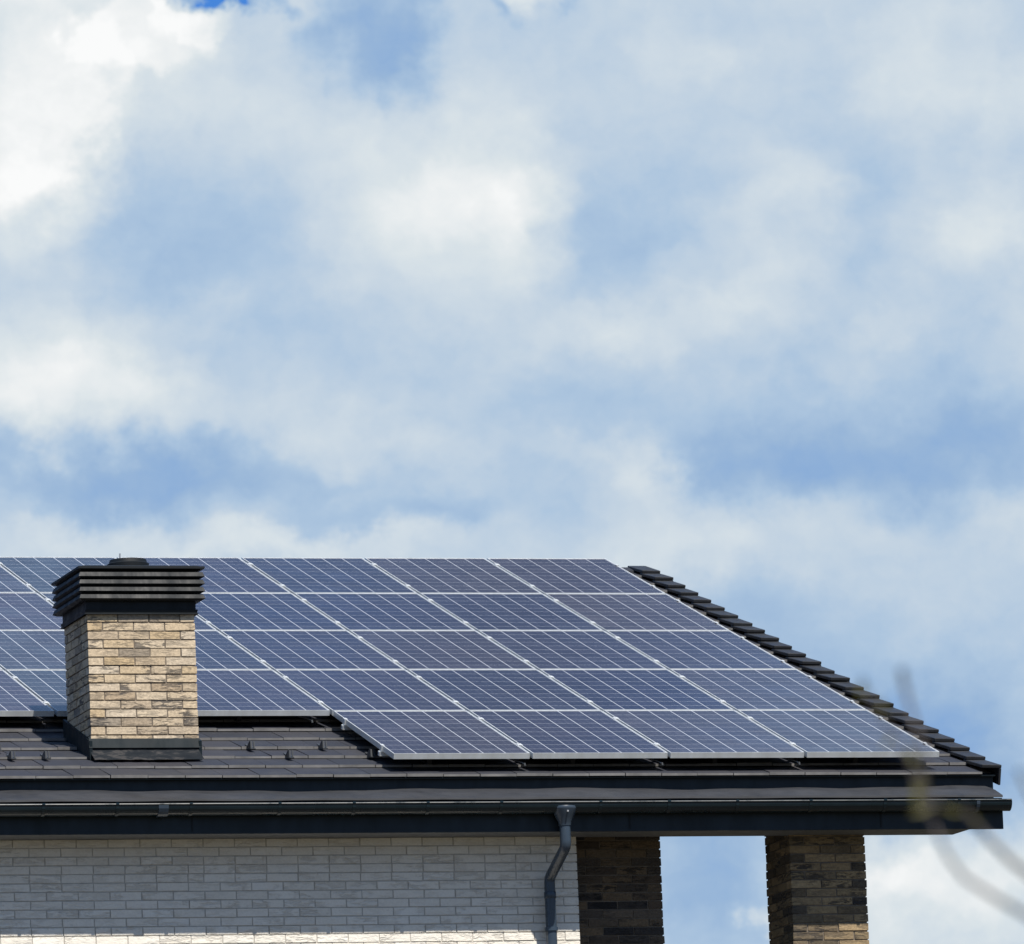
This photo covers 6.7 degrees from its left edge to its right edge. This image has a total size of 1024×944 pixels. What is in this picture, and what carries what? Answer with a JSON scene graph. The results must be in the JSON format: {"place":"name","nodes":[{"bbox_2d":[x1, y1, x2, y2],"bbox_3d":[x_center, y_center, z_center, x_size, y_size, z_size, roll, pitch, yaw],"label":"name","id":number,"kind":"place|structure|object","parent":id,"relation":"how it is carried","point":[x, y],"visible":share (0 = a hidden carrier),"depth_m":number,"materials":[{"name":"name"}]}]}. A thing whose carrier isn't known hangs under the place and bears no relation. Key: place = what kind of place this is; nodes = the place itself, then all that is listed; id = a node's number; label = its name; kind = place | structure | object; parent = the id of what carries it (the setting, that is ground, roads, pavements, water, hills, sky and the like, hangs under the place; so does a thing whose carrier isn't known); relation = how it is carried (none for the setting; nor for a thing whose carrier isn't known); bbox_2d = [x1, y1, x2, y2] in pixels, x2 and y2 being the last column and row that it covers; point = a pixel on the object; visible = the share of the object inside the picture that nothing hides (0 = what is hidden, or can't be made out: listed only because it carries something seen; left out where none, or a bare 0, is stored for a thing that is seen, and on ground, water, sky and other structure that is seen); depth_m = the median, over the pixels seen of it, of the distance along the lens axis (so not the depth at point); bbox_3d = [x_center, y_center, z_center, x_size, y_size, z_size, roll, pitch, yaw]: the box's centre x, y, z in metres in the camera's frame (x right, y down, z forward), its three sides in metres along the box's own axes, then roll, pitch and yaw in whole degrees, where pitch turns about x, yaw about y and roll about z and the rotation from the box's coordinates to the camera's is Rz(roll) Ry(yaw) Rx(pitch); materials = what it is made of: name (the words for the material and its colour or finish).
{"place":"outdoors","nodes":[
{"label":"outdoors","id":0,"kind":"place"},
{"bbox_2d":[0,0,1023,943],"label":"sky","id":1,"kind":"structure","parent":0,"point":[724,299],"materials":[{"name":"blue"}]},
{"bbox_2d":[858,668,1023,916],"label":"branch","id":2,"kind":"object","parent":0,"point":[920,785],"visible":1,"depth_m":8.97,"materials":[{"name":"plant"}]},
{"label":"terrace paving","id":3,"kind":"structure","parent":0,"visible":0},
{"bbox_2d":[0,553,1011,943],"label":"house","id":4,"kind":"structure","parent":3,"relation":"on","point":[142,801],"depth_m":60.91,"materials":[{"name":"brick"}]},
{"bbox_2d":[0,562,618,566],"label":"mounting rail","id":5,"kind":"object","parent":4,"relation":"attached to","point":[374,564],"visible":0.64,"depth_m":68.97,"materials":[{"name":"metal"}]},
{"bbox_2d":[25,584,655,587],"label":"mounting rail","id":6,"kind":"object","parent":4,"relation":"attached to","point":[282,585],"visible":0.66,"depth_m":68.02,"materials":[{"name":"metal"}]},
{"bbox_2d":[0,565,34,591],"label":"solar panel","id":7,"kind":"object","parent":6,"relation":"attached to","point":[9,582],"visible":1,"depth_m":67.23,"materials":[{"name":"glass"}]},
{"bbox_2d":[0,557,115,593],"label":"solar panel","id":8,"kind":"object","parent":6,"relation":"attached to","point":[39,574],"visible":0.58,"depth_m":68.10,"materials":[{"name":"glass"}]},
{"bbox_2d":[117,557,290,592],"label":"solar panel","id":9,"kind":"object","parent":6,"relation":"attached to","point":[230,575],"visible":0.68,"depth_m":68.18,"materials":[{"name":"glass"}]},
{"bbox_2d":[241,557,416,593],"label":"solar panel","id":10,"kind":"object","parent":6,"relation":"attached to","point":[293,575],"visible":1,"depth_m":68.38,"materials":[{"name":"glass"}]},
{"bbox_2d":[365,558,540,593],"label":"solar panel","id":11,"kind":"object","parent":6,"relation":"attached to","point":[450,575],"visible":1,"depth_m":68.66,"materials":[{"name":"glass"}]},
{"bbox_2d":[487,558,664,594],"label":"solar panel","id":12,"kind":"object","parent":6,"relation":"attached to","point":[572,575],"visible":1,"depth_m":68.96,"materials":[{"name":"glass"}]},
{"bbox_2d":[45,598,679,602],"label":"mounting rail","id":13,"kind":"object","parent":4,"relation":"attached to","point":[304,600],"visible":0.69,"depth_m":67.25,"materials":[{"name":"metal"}]},
{"bbox_2d":[12,675,811,679],"bbox_3d":[-1.190,1.557,63.846,7.130,0.136,0.195,0,9,-16],"label":"mounting rail","id":14,"kind":"object","parent":4,"relation":"attached to","point":[419,677],"visible":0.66,"depth_m":63.94,"materials":[{"name":"metal"}]},
{"bbox_2d":[43,700,853,721],"bbox_3d":[-0.913,1.714,62.891,7.130,0.136,0.195,0,9,-16],"label":"mounting rail","id":15,"kind":"object","parent":4,"relation":"attached to","point":[237,718],"visible":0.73,"depth_m":62.69,"materials":[{"name":"metal"}]},
{"bbox_2d":[0,670,53,715],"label":"solar panel","id":16,"kind":"object","parent":15,"relation":"attached to","point":[17,698],"visible":1,"depth_m":62.18,"materials":[{"name":"glass"}]},
{"bbox_2d":[6,670,67,715],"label":"solar panel","id":17,"kind":"object","parent":15,"relation":"attached to","point":[49,686],"visible":0.34,"depth_m":62.89,"materials":[{"name":"glass"}]},
{"bbox_2d":[195,669,329,715],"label":"solar panel","id":18,"kind":"object","parent":15,"relation":"attached to","point":[246,692],"visible":0.66,"depth_m":62.87,"materials":[{"name":"glass"}]},
{"bbox_2d":[275,669,464,715],"bbox_3d":[-1.038,1.600,63.352,0.989,0.040,1.650,0,9,-16],"label":"solar panel","id":19,"kind":"object","parent":15,"relation":"attached to","point":[333,690],"visible":1,"depth_m":63.34,"materials":[{"name":"glass"}]},
{"bbox_2d":[408,669,599,711],"bbox_3d":[-0.065,1.606,63.635,0.989,0.040,1.650,0,9,-16],"label":"solar panel","id":20,"kind":"object","parent":15,"relation":"attached to","point":[500,689],"visible":1,"depth_m":63.63,"materials":[{"name":"glass"}]},
{"bbox_2d":[540,669,733,711],"bbox_3d":[0.906,1.611,63.917,0.989,0.040,1.650,0,9,-16],"label":"solar panel","id":21,"kind":"object","parent":15,"relation":"attached to","point":[633,689],"visible":1,"depth_m":63.91,"materials":[{"name":"glass"}]},
{"bbox_2d":[670,669,864,710],"bbox_3d":[1.877,1.617,64.200,0.989,0.040,1.650,0,9,-16],"label":"solar panel","id":22,"kind":"object","parent":15,"relation":"attached to","point":[765,689],"visible":1,"depth_m":64.18,"materials":[{"name":"glass"}]},
{"bbox_2d":[205,621,718,624],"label":"mounting rail","id":23,"kind":"object","parent":4,"relation":"attached to","point":[338,622],"visible":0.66,"depth_m":66.43,"materials":[{"name":"metal"}]},
{"bbox_2d":[0,592,63,629],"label":"solar panel","id":24,"kind":"object","parent":23,"relation":"attached to","point":[26,610],"visible":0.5,"depth_m":65.93,"materials":[{"name":"glass"}]},
{"bbox_2d":[39,592,215,629],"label":"solar panel","id":25,"kind":"object","parent":23,"relation":"attached to","point":[200,624],"visible":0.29,"depth_m":65.94,"materials":[{"name":"glass"}]},
{"bbox_2d":[196,593,345,631],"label":"solar panel","id":26,"kind":"object","parent":23,"relation":"attached to","point":[254,611],"visible":0.8,"depth_m":66.45,"materials":[{"name":"glass"}]},
{"bbox_2d":[294,593,473,631],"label":"solar panel","id":27,"kind":"object","parent":23,"relation":"attached to","point":[381,611],"visible":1,"depth_m":66.80,"materials":[{"name":"glass"}]},
{"bbox_2d":[420,593,601,631],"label":"solar panel","id":28,"kind":"object","parent":23,"relation":"attached to","point":[507,611],"visible":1,"depth_m":67.09,"materials":[{"name":"glass"}]},
{"bbox_2d":[545,593,727,631],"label":"solar panel","id":29,"kind":"object","parent":23,"relation":"attached to","point":[628,611],"visible":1,"depth_m":67.37,"materials":[{"name":"glass"}]},
{"bbox_2d":[226,636,744,639],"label":"mounting rail","id":30,"kind":"object","parent":4,"relation":"attached to","point":[359,637],"visible":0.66,"depth_m":65.68,"materials":[{"name":"metal"}]},
{"bbox_2d":[260,660,784,663],"bbox_3d":[-1.373,1.454,64.475,7.130,0.136,0.195,0,9,-16],"label":"mounting rail","id":31,"kind":"object","parent":4,"relation":"attached to","point":[396,661],"visible":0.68,"depth_m":64.84,"materials":[{"name":"metal"}]},
{"bbox_2d":[0,630,65,671],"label":"solar panel","id":32,"kind":"object","parent":31,"relation":"attached to","point":[32,649],"visible":0.49,"depth_m":64.33,"materials":[{"name":"glass"}]},
{"bbox_2d":[194,630,270,668],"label":"solar panel","id":33,"kind":"object","parent":31,"relation":"attached to","point":[216,649],"visible":0.41,"depth_m":64.54,"materials":[{"name":"glass"}]},
{"bbox_2d":[220,630,403,670],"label":"solar panel","id":34,"kind":"object","parent":31,"relation":"attached to","point":[309,649],"visible":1,"depth_m":64.94,"materials":[{"name":"glass"}]},
{"bbox_2d":[350,630,535,670],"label":"solar panel","id":35,"kind":"object","parent":31,"relation":"attached to","point":[439,649],"visible":1,"depth_m":65.22,"materials":[{"name":"glass"}]},
{"bbox_2d":[479,630,665,670],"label":"solar panel","id":36,"kind":"object","parent":31,"relation":"attached to","point":[568,649],"visible":1,"depth_m":65.50,"materials":[{"name":"glass"}]},
{"bbox_2d":[606,630,795,669],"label":"solar panel","id":37,"kind":"object","parent":31,"relation":"attached to","point":[697,649],"visible":1,"depth_m":65.78,"materials":[{"name":"glass"}]},
{"bbox_2d":[341,716,881,729],"bbox_3d":[0.736,1.825,62.688,4.074,0.136,0.195,0,9,-16],"label":"mounting rail","id":38,"kind":"object","parent":4,"relation":"attached to","point":[344,726],"visible":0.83,"depth_m":62.10,"materials":[{"name":"metal"}]},
{"bbox_2d":[378,742,927,764],"bbox_3d":[1.013,1.982,61.733,4.074,0.136,0.195,0,9,-16],"label":"mounting rail","id":39,"kind":"object","parent":4,"relation":"attached to","point":[570,761],"visible":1,"depth_m":61.48,"materials":[{"name":"metal"}]},
{"bbox_2d":[333,710,529,758],"bbox_3d":[-0.577,1.860,61.768,0.989,0.040,1.650,0,9,-16],"label":"solar panel","id":40,"kind":"object","parent":39,"relation":"attached to","point":[439,734],"visible":1,"depth_m":61.66,"materials":[{"name":"glass"}]},
{"bbox_2d":[469,710,667,758],"bbox_3d":[0.394,1.866,62.050,0.989,0.040,1.650,0,9,-16],"label":"solar panel","id":41,"kind":"object","parent":39,"relation":"attached to","point":[555,734],"visible":1,"depth_m":61.95,"materials":[{"name":"glass"}]},
{"bbox_2d":[604,710,803,757],"bbox_3d":[1.366,1.871,62.333,0.989,0.040,1.650,0,9,-16],"label":"solar panel","id":42,"kind":"object","parent":39,"relation":"attached to","point":[704,733],"visible":1,"depth_m":62.23,"materials":[{"name":"glass"}]},
{"bbox_2d":[737,709,938,757],"bbox_3d":[2.337,1.877,62.615,0.989,0.040,1.650,0,9,-16],"label":"solar panel","id":43,"kind":"object","parent":39,"relation":"attached to","point":[835,733],"visible":1,"depth_m":62.54,"materials":[{"name":"glass"}]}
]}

